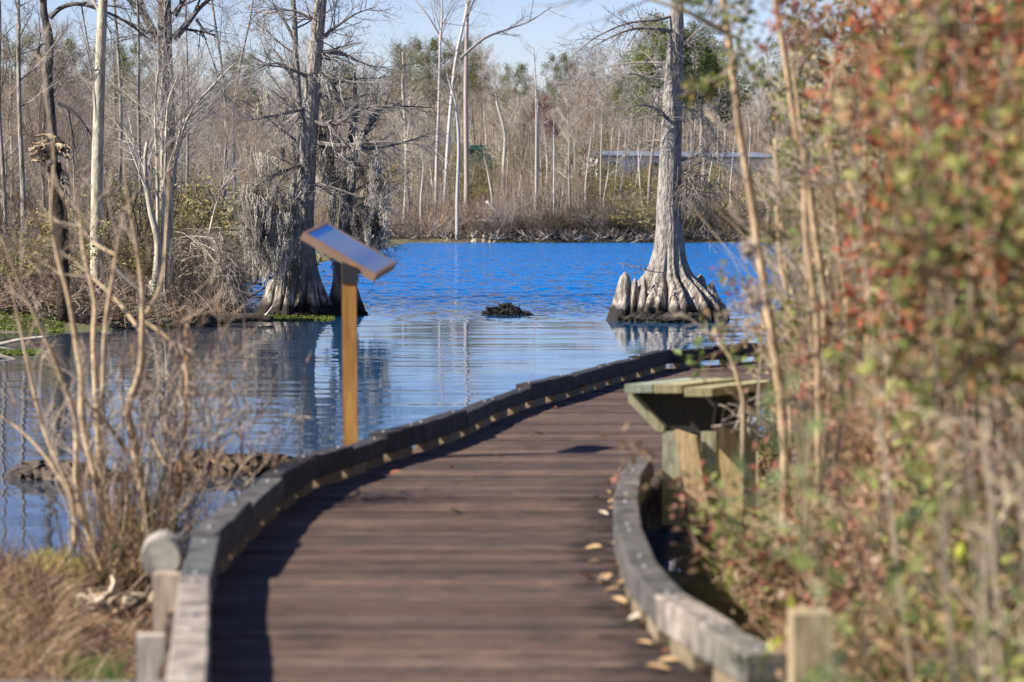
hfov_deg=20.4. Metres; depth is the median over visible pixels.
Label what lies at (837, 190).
tan stem
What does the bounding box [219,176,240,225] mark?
bare tree
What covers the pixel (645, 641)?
fallen leaf
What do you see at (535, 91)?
dead tree
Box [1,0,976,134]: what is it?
sky
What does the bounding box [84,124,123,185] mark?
bare tree
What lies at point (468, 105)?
bare tree
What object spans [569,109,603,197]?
bare tree
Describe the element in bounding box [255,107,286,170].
bare tree
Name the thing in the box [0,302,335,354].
water weed
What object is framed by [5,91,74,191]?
bare tree
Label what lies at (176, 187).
bush
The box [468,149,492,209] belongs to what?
bare tree
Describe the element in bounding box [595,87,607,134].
bare tree
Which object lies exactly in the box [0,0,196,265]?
bare tree
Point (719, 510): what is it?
bush
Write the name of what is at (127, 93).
bare tree
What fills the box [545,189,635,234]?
bush
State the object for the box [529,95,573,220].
bare tree
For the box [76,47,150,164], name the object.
bare tree
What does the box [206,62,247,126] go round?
bare tree
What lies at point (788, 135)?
bare tree
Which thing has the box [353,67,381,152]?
bare tree
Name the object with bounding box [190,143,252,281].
sapling
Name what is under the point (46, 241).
bush
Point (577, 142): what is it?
bare tree
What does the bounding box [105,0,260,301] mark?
multi stem tree
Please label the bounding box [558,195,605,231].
bush
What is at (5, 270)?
bush
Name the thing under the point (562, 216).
bush
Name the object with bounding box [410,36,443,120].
bare tree
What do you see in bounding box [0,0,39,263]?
bare tree
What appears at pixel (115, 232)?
bush
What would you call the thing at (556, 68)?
pine tree
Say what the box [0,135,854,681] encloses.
ground
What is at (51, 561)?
yellow grass
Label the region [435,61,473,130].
bare tree
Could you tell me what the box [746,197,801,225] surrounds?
bush
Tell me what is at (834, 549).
bush
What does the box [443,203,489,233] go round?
bush
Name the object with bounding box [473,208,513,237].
bush
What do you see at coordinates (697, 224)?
bush
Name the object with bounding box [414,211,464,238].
bush
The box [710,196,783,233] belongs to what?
bush
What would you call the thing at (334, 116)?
bare tree
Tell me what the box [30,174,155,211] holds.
bush
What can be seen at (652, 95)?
bare tree
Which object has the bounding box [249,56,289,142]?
bare tree
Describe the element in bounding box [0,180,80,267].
bush
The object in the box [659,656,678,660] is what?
fallen leaf
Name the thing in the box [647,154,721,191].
bush
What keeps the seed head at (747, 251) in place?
attached to the tall dry stalks at (803, 508)
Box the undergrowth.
[0,78,843,237]
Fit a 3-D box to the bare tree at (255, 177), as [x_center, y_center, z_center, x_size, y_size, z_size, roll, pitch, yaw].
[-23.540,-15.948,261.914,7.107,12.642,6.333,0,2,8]
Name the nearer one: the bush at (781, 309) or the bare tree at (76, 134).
the bush at (781, 309)
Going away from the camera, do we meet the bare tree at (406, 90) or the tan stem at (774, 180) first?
the tan stem at (774, 180)
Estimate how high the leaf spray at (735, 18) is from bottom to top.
0.480 m
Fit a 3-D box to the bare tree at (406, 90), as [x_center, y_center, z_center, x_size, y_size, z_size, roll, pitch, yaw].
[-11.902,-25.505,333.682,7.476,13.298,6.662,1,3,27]
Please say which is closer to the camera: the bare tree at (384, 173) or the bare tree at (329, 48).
the bare tree at (384, 173)
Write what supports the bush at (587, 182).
on the ground at (678, 551)
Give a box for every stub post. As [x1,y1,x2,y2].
[136,633,164,681]
[152,570,180,655]
[788,608,831,681]
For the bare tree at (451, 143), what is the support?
on the ground at (678, 551)
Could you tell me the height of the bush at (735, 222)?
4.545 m
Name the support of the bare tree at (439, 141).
on the ground at (678, 551)
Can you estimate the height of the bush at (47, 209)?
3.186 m
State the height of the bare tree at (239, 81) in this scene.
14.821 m
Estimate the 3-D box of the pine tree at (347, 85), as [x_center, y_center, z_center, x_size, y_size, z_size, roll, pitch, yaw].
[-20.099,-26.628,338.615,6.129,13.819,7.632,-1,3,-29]
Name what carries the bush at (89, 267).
on the ground at (678, 551)
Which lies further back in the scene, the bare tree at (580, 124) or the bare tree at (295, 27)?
the bare tree at (580, 124)
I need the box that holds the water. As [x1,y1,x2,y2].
[0,243,822,592]
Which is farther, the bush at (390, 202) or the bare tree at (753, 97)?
the bare tree at (753, 97)
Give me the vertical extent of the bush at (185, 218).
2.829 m
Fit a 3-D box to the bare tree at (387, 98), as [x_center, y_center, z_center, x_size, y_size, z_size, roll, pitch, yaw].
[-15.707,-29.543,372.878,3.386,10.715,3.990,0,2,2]
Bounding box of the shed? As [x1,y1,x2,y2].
[461,145,491,168]
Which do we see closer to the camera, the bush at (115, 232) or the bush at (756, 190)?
the bush at (115, 232)
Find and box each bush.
[0,157,88,254]
[0,160,126,278]
[0,167,145,219]
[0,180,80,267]
[0,184,38,233]
[0,197,118,291]
[0,199,85,259]
[0,207,74,229]
[0,216,36,281]
[0,219,43,252]
[0,220,50,288]
[0,234,53,290]
[0,249,25,284]
[1,176,83,224]
[1,223,93,288]
[1,238,77,279]
[2,213,50,274]
[3,141,202,270]
[16,205,88,274]
[18,183,138,245]
[26,184,216,273]
[30,172,184,272]
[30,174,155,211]
[41,194,116,238]
[53,199,243,281]
[66,181,152,232]
[69,165,288,272]
[69,241,130,282]
[76,200,153,266]
[79,211,221,255]
[89,230,242,283]
[103,215,240,285]
[103,238,207,291]
[104,163,234,241]
[104,177,328,298]
[104,220,189,286]
[105,181,243,267]
[114,220,201,291]
[130,159,239,229]
[140,227,263,304]
[141,252,249,298]
[149,217,260,299]
[155,219,259,312]
[190,261,266,303]
[193,168,282,200]
[239,170,291,194]
[315,192,417,229]
[316,192,329,218]
[337,187,412,228]
[356,155,439,196]
[356,175,410,197]
[361,134,444,176]
[366,184,443,205]
[386,217,415,237]
[387,204,431,231]
[387,207,421,237]
[388,180,453,219]
[389,158,455,199]
[389,192,461,233]
[390,200,484,238]
[393,207,434,238]
[401,143,471,187]
[402,194,463,236]
[403,119,480,178]
[410,196,438,214]
[410,199,473,232]
[413,178,469,205]
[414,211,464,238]
[419,188,473,214]
[422,195,495,232]
[443,173,490,209]
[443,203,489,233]
[451,158,520,195]
[454,191,533,232]
[464,211,517,239]
[472,187,545,213]
[473,199,535,233]
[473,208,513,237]
[478,207,546,226]
[481,184,549,214]
[481,205,518,229]
[485,129,582,188]
[486,181,533,202]
[490,140,586,193]
[499,211,534,233]
[500,126,562,162]
[501,181,565,204]
[507,206,536,236]
[511,200,556,230]
[514,138,618,190]
[516,195,561,224]
[519,170,619,204]
[521,198,582,232]
[523,189,561,212]
[524,173,628,206]
[526,176,593,210]
[526,209,575,231]
[529,201,571,239]
[536,202,568,232]
[538,190,597,218]
[540,189,606,228]
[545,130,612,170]
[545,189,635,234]
[546,180,603,208]
[546,204,582,232]
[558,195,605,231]
[560,200,590,230]
[570,215,603,232]
[573,210,616,230]
[574,210,610,238]
[575,195,652,234]
[577,184,644,219]
[579,195,642,230]
[582,157,653,203]
[591,177,715,238]
[592,190,655,231]
[595,206,620,232]
[597,208,655,234]
[599,306,1023,635]
[602,198,645,213]
[609,158,657,199]
[624,160,698,205]
[632,174,783,233]
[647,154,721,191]
[673,166,1017,450]
[683,159,734,188]
[683,208,716,237]
[683,209,714,239]
[686,197,732,230]
[690,467,959,657]
[696,202,749,239]
[697,493,825,626]
[698,191,771,239]
[702,165,790,227]
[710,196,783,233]
[711,193,738,208]
[714,190,1008,415]
[717,193,773,232]
[730,193,797,238]
[731,195,787,231]
[734,328,801,415]
[736,185,769,200]
[740,541,1023,681]
[743,333,1017,519]
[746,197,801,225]
[758,428,779,482]
[763,443,801,525]
[775,535,1015,681]
[778,416,1021,637]
[813,371,1023,681]
[831,535,1019,681]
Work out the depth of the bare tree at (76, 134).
102.99 m
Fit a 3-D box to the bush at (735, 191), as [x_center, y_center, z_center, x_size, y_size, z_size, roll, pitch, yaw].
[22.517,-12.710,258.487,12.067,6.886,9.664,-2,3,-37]
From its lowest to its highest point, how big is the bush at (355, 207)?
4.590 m
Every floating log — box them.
[4,460,131,480]
[172,449,293,476]
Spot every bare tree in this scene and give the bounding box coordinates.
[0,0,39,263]
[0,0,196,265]
[0,9,65,227]
[0,80,61,214]
[0,82,65,208]
[0,97,19,208]
[0,97,65,209]
[1,5,93,231]
[1,15,81,229]
[1,76,34,204]
[3,0,76,248]
[5,12,92,195]
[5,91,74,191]
[8,104,70,198]
[16,60,92,194]
[22,49,91,122]
[25,123,64,209]
[29,87,89,184]
[29,114,92,241]
[34,0,145,287]
[37,64,109,204]
[46,79,118,200]
[56,70,118,204]
[56,107,90,198]
[62,41,112,122]
[65,0,174,210]
[68,61,105,128]
[68,78,92,138]
[70,0,255,201]
[72,126,135,214]
[73,89,105,154]
[74,0,208,232]
[74,109,107,201]
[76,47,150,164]
[78,125,114,182]
[79,0,242,210]
[80,90,132,186]
[83,38,141,113]
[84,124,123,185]
[87,113,141,198]
[104,74,126,133]
[104,77,194,193]
[104,106,143,201]
[105,40,145,116]
[105,51,154,125]
[107,64,152,144]
[111,104,190,193]
[114,88,159,180]
[122,99,158,212]
[123,69,232,206]
[123,96,180,208]
[130,68,197,148]
[131,41,217,203]
[133,120,197,204]
[134,77,213,183]
[135,60,213,191]
[137,124,207,194]
[172,0,221,188]
[173,0,238,212]
[174,49,204,96]
[175,47,209,99]
[176,96,230,215]
[183,76,252,212]
[192,118,240,176]
[192,120,236,207]
[195,102,219,173]
[199,83,250,175]
[201,0,347,201]
[204,101,229,152]
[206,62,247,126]
[212,66,247,173]
[213,44,259,140]
[215,0,278,218]
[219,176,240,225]
[220,117,262,172]
[222,103,290,183]
[234,76,260,156]
[247,98,279,166]
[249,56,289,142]
[249,70,295,197]
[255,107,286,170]
[257,105,291,158]
[262,39,306,142]
[268,134,291,186]
[270,75,294,151]
[275,95,295,165]
[282,83,348,179]
[284,34,334,97]
[284,34,349,115]
[307,43,348,130]
[316,126,347,224]
[336,85,368,141]
[336,114,374,162]
[341,119,372,160]
[342,55,399,137]
[351,54,371,117]
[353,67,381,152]
[358,92,391,160]
[359,78,381,132]
[363,117,395,161]
[366,60,412,172]
[372,104,403,172]
[373,137,397,196]
[376,145,410,191]
[378,27,449,232]
[381,82,434,176]
[382,81,400,125]
[383,0,574,208]
[383,90,435,233]
[386,46,437,126]
[386,123,423,174]
[388,108,419,178]
[389,69,436,135]
[390,152,419,221]
[391,93,434,177]
[395,84,446,167]
[395,123,439,215]
[399,48,464,239]
[407,0,495,213]
[407,140,435,232]
[408,99,444,188]
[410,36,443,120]
[412,79,445,142]
[413,113,452,186]
[422,120,455,184]
[431,72,473,145]
[432,85,478,187]
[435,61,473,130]
[435,115,456,183]
[437,59,485,162]
[441,32,499,142]
[451,60,482,144]
[452,72,492,144]
[455,45,496,142]
[457,71,486,135]
[460,92,484,144]
[464,2,468,209]
[468,36,520,144]
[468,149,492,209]
[469,74,490,144]
[471,64,523,203]
[474,93,523,178]
[476,50,493,128]
[476,51,500,131]
[476,93,510,165]
[478,64,522,150]
[481,63,512,150]
[494,99,534,182]
[494,123,514,169]
[498,101,557,186]
[503,91,528,138]
[504,108,541,199]
[507,95,527,153]
[507,95,561,209]
[511,77,545,155]
[517,70,551,138]
[517,115,546,189]
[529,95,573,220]
[532,82,573,208]
[535,82,604,212]
[540,92,556,147]
[541,99,571,162]
[544,71,577,148]
[548,143,578,209]
[550,39,597,169]
[556,53,588,131]
[557,63,603,173]
[559,114,590,178]
[563,79,606,190]
[568,44,621,147]
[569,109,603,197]
[569,120,591,186]
[573,109,608,164]
[574,36,608,92]
[579,50,610,114]
[580,79,609,144]
[583,93,619,205]
[589,93,634,202]
[591,62,625,148]
[593,61,621,150]
[594,53,619,134]
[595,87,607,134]
[597,54,626,143]
[601,59,651,148]
[603,143,625,206]
[616,132,636,200]
[618,84,652,150]
[620,45,661,147]
[620,123,644,205]
[627,33,656,145]
[631,146,649,202]
[632,68,662,147]
[638,69,662,125]
[660,63,699,151]
[682,102,698,148]
[682,145,696,179]
[684,53,725,151]
[688,120,725,205]
[693,144,713,179]
[702,68,743,148]
[708,119,734,186]
[718,56,745,139]
[725,108,761,161]
[727,132,738,200]
[730,77,756,134]
[740,72,771,123]
[748,63,776,150]
[754,37,779,130]
[760,82,783,154]
[767,132,787,185]
[768,70,784,136]
[771,88,813,180]
[777,115,808,176]
[779,107,825,184]
[800,98,838,176]
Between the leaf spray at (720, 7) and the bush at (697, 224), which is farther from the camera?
the bush at (697, 224)
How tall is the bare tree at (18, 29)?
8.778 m
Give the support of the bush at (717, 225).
on the ground at (678, 551)
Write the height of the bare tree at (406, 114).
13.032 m
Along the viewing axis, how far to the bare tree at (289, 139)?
309.01 m
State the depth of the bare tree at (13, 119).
137.19 m
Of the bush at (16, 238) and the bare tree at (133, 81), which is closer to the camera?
the bush at (16, 238)
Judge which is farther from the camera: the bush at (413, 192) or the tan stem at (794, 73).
the bush at (413, 192)
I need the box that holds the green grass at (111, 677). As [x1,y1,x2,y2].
[43,645,136,681]
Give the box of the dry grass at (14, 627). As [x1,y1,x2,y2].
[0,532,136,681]
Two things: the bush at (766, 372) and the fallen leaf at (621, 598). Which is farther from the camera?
the bush at (766, 372)
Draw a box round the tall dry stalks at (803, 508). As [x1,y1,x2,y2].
[678,82,1011,604]
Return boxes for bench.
[625,378,774,525]
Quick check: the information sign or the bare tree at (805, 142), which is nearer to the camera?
the information sign
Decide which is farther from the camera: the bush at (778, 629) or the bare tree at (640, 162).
the bare tree at (640, 162)
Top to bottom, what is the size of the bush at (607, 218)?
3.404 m
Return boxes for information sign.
[300,222,396,445]
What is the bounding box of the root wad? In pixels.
[181,304,216,326]
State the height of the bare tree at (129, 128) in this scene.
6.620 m
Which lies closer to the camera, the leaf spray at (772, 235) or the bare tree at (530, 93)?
the leaf spray at (772, 235)
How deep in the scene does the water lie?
42.69 m
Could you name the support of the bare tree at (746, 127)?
on the ground at (678, 551)
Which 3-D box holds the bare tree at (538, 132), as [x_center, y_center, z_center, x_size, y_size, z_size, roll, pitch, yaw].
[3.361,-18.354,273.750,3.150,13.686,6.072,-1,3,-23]
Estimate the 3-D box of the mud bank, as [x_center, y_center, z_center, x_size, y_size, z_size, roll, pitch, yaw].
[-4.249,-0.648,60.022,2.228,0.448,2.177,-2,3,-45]
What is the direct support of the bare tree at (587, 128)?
on the ground at (678, 551)
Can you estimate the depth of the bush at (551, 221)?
252.54 m
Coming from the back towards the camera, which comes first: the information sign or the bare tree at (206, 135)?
the bare tree at (206, 135)
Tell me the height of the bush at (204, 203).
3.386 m
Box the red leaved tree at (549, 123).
[529,95,563,192]
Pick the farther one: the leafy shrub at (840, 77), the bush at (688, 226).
the bush at (688, 226)
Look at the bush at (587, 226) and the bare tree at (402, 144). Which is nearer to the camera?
the bush at (587, 226)
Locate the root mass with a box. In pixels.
[59,575,151,619]
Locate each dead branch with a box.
[0,335,49,345]
[0,354,15,358]
[617,262,665,276]
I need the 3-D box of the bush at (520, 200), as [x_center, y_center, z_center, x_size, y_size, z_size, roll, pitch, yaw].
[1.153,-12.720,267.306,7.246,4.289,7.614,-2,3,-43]
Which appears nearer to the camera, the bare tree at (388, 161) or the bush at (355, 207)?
the bush at (355, 207)
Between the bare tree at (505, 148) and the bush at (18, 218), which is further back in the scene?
the bare tree at (505, 148)
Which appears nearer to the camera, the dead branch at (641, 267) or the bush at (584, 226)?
the dead branch at (641, 267)
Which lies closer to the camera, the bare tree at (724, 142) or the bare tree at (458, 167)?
the bare tree at (458, 167)
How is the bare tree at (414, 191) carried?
on the ground at (678, 551)
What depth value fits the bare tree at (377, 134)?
308.48 m
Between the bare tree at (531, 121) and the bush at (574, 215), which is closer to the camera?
the bush at (574, 215)
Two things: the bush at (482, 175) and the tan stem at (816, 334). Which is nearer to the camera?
the tan stem at (816, 334)
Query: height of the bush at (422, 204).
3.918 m
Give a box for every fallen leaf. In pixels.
[579,573,594,578]
[584,544,600,548]
[599,573,610,580]
[611,596,625,602]
[628,612,638,619]
[636,640,652,643]
[647,662,670,669]
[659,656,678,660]
[694,664,707,668]
[700,668,713,673]
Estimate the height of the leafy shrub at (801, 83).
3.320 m
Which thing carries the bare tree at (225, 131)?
on the ground at (678, 551)
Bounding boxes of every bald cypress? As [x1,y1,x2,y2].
[124,0,468,315]
[296,43,456,311]
[541,0,768,322]
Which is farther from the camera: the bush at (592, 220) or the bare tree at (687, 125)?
the bare tree at (687, 125)
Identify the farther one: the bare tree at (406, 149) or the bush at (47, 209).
the bare tree at (406, 149)
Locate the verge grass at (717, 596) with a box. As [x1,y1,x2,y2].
[664,485,803,637]
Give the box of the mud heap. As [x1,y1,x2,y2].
[73,573,151,600]
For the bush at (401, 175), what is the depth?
293.43 m
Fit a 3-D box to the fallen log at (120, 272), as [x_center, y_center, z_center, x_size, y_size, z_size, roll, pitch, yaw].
[-7.433,-1.149,55.504,0.744,0.679,0.105,0,2,0]
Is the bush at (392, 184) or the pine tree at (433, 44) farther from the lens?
the pine tree at (433, 44)
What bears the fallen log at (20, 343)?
in the water
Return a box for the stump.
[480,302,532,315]
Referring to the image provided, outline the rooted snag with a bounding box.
[28,133,73,322]
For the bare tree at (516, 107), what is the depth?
336.69 m
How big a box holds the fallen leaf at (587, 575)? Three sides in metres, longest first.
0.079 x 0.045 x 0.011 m
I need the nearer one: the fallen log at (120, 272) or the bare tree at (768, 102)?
the fallen log at (120, 272)
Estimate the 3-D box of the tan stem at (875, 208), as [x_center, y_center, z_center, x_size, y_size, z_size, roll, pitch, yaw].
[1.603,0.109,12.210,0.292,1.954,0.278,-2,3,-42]
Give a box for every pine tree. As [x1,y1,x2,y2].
[1,31,58,129]
[31,36,94,114]
[105,40,157,152]
[207,47,274,127]
[320,62,365,153]
[380,38,437,111]
[387,35,468,125]
[432,36,492,151]
[492,60,542,129]
[538,51,583,139]
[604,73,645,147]
[615,6,717,228]
[651,29,759,186]
[662,18,730,150]
[691,39,752,178]
[754,21,837,115]
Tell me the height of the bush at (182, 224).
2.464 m
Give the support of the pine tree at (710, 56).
on the ground at (678, 551)
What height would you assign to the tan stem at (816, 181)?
1.886 m
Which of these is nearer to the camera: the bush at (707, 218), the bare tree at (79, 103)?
the bush at (707, 218)
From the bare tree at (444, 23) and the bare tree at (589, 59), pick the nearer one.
the bare tree at (444, 23)
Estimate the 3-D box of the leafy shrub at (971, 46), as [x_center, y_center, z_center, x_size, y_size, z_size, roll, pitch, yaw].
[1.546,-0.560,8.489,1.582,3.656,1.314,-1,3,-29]
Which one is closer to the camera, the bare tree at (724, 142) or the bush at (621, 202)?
the bush at (621, 202)
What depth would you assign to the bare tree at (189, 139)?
88.36 m
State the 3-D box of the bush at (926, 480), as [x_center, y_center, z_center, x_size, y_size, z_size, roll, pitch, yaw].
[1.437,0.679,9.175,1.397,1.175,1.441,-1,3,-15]
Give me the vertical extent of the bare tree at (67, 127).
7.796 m
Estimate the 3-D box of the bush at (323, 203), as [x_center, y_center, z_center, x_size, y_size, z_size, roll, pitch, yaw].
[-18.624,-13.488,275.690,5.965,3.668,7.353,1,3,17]
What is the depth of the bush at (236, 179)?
284.18 m
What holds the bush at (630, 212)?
on the ground at (678, 551)
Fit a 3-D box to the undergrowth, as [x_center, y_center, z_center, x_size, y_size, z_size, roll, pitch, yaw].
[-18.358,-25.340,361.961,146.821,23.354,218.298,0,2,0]
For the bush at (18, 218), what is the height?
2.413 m
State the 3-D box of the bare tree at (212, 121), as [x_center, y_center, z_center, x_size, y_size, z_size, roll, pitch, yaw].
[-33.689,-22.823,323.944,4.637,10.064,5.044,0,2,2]
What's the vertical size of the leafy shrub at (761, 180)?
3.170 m
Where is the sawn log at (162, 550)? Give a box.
[141,530,184,576]
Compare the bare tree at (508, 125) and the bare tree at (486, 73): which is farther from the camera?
the bare tree at (486, 73)
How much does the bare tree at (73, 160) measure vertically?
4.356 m
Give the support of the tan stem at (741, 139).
on the ground at (678, 551)
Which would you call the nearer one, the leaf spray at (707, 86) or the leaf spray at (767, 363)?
the leaf spray at (707, 86)
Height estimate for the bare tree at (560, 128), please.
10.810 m
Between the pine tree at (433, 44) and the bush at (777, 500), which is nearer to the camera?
the bush at (777, 500)
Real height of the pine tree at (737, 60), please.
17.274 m
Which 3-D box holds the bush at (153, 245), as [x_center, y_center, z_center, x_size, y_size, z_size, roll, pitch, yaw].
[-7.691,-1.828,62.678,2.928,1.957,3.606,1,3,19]
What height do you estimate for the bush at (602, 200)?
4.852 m
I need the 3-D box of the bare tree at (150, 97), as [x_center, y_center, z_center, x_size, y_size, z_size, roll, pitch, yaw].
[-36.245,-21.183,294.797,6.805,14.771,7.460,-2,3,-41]
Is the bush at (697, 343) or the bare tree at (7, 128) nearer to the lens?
the bush at (697, 343)
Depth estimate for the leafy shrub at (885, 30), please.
14.19 m
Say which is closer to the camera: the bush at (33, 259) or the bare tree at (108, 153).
the bush at (33, 259)
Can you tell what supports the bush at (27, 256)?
on the ground at (678, 551)
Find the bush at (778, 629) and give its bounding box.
[689,455,1017,681]
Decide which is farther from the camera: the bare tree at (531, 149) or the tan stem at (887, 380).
the bare tree at (531, 149)
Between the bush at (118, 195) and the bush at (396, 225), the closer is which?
the bush at (118, 195)
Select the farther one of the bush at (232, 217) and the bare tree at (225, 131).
the bare tree at (225, 131)
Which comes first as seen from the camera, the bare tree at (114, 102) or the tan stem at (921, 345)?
the tan stem at (921, 345)
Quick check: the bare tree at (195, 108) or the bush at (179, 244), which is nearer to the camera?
the bush at (179, 244)
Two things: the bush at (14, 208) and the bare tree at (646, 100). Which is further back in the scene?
the bare tree at (646, 100)
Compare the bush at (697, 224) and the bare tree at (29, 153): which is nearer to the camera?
the bare tree at (29, 153)
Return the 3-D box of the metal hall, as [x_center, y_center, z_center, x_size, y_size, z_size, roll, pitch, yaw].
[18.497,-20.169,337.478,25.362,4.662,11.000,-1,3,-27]
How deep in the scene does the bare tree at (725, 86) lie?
397.90 m
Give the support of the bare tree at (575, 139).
on the ground at (678, 551)
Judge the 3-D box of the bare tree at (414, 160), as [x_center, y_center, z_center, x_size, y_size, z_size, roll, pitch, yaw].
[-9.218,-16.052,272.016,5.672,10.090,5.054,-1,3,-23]
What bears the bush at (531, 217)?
on the ground at (678, 551)
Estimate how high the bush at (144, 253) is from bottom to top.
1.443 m
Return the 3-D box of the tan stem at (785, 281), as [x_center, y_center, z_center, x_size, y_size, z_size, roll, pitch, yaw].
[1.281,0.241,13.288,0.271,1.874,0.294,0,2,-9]
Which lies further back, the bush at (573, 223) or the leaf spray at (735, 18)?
the bush at (573, 223)
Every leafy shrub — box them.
[717,371,1023,681]
[739,0,928,482]
[756,0,1023,681]
[759,0,944,323]
[772,0,1023,625]
[797,0,985,289]
[798,0,1021,456]
[805,0,993,202]
[810,0,1023,681]
[845,0,1014,231]
[861,0,985,184]
[867,0,1023,652]
[869,0,1023,439]
[938,0,995,138]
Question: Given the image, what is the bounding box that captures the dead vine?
[712,390,777,454]
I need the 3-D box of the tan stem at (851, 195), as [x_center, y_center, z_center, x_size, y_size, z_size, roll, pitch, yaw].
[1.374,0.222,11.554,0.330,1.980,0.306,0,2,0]
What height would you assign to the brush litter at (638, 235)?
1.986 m
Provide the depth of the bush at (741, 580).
12.58 m
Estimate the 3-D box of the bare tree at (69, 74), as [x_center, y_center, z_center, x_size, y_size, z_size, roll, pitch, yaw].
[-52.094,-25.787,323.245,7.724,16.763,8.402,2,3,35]
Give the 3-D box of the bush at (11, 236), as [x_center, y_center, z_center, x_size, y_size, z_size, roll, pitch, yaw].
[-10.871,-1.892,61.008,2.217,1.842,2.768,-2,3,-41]
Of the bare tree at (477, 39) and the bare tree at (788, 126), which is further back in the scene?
the bare tree at (477, 39)
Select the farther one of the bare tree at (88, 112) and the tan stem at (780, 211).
the bare tree at (88, 112)
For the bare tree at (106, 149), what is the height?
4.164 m
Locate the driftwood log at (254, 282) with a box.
[240,280,261,284]
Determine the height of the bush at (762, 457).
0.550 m
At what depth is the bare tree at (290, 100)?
294.31 m
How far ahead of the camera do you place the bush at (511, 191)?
284.53 m
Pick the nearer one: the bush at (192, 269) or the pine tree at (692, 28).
the bush at (192, 269)
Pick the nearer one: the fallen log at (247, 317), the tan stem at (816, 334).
the tan stem at (816, 334)
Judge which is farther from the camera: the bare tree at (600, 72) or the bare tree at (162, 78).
the bare tree at (600, 72)
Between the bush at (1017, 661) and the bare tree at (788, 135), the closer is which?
the bush at (1017, 661)
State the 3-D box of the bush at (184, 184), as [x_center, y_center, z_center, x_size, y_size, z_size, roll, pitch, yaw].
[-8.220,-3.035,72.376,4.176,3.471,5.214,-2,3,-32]
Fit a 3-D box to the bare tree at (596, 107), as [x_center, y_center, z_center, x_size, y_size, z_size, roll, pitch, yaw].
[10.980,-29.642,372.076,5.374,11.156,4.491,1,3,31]
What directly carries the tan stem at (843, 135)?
on the ground at (678, 551)
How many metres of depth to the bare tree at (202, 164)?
100.38 m
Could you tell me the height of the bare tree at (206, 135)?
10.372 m
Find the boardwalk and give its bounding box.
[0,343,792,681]
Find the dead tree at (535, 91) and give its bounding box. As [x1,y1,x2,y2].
[519,39,554,208]
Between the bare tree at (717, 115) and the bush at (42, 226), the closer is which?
the bush at (42, 226)
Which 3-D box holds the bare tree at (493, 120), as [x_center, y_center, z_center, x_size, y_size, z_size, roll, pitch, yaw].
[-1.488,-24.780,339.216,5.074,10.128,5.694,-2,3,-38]
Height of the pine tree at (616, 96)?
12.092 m
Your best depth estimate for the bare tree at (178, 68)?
390.44 m
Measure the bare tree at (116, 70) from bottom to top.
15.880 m
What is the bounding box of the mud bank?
[254,302,369,315]
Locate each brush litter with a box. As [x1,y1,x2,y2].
[0,265,263,328]
[376,227,773,242]
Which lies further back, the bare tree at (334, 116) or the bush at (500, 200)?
the bare tree at (334, 116)
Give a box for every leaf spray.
[673,0,753,25]
[676,37,744,108]
[702,2,790,107]
[710,260,777,300]
[736,214,814,268]
[758,350,794,391]
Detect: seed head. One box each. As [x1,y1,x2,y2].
[731,236,775,317]
[734,280,781,367]
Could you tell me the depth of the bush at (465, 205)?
260.67 m
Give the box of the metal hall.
[567,150,781,177]
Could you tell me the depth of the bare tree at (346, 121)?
306.42 m
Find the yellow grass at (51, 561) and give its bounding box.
[16,542,124,580]
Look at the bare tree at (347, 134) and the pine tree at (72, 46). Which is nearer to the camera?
the bare tree at (347, 134)
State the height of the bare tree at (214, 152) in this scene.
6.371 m
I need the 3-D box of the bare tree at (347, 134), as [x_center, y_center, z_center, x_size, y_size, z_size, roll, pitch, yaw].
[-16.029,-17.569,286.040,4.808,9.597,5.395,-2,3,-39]
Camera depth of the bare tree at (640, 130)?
344.14 m
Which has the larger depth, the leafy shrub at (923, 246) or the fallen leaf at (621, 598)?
the fallen leaf at (621, 598)
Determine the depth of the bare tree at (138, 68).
69.78 m
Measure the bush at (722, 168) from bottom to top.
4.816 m
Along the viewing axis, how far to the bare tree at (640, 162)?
292.99 m
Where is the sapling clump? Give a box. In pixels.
[0,17,314,594]
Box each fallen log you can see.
[7,342,57,344]
[112,266,149,297]
[214,313,273,324]
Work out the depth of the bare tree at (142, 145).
87.20 m
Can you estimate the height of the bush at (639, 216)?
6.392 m
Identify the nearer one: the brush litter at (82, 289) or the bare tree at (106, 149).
the brush litter at (82, 289)
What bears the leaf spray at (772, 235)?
attached to the tall dry stalks at (803, 508)
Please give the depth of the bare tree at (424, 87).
317.17 m
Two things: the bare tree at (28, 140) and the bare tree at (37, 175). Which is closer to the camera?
the bare tree at (37, 175)
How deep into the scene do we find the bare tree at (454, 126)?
306.50 m
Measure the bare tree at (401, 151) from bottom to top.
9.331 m
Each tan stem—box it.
[527,0,789,624]
[668,292,777,563]
[744,150,807,415]
[746,114,861,549]
[750,155,898,382]
[752,130,804,529]
[760,0,828,460]
[762,192,810,467]
[779,13,830,369]
[790,50,885,497]
[804,184,874,636]
[813,154,891,513]
[816,45,862,336]
[819,62,889,518]
[819,88,864,303]
[826,174,894,391]
[837,245,900,473]
[848,142,900,344]
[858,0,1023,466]
[875,108,930,460]
[876,89,923,397]
[889,214,947,458]
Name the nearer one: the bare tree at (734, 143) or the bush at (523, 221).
the bush at (523, 221)
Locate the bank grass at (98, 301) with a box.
[0,196,489,319]
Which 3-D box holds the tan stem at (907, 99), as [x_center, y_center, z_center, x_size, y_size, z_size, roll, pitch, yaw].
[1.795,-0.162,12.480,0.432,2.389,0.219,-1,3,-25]

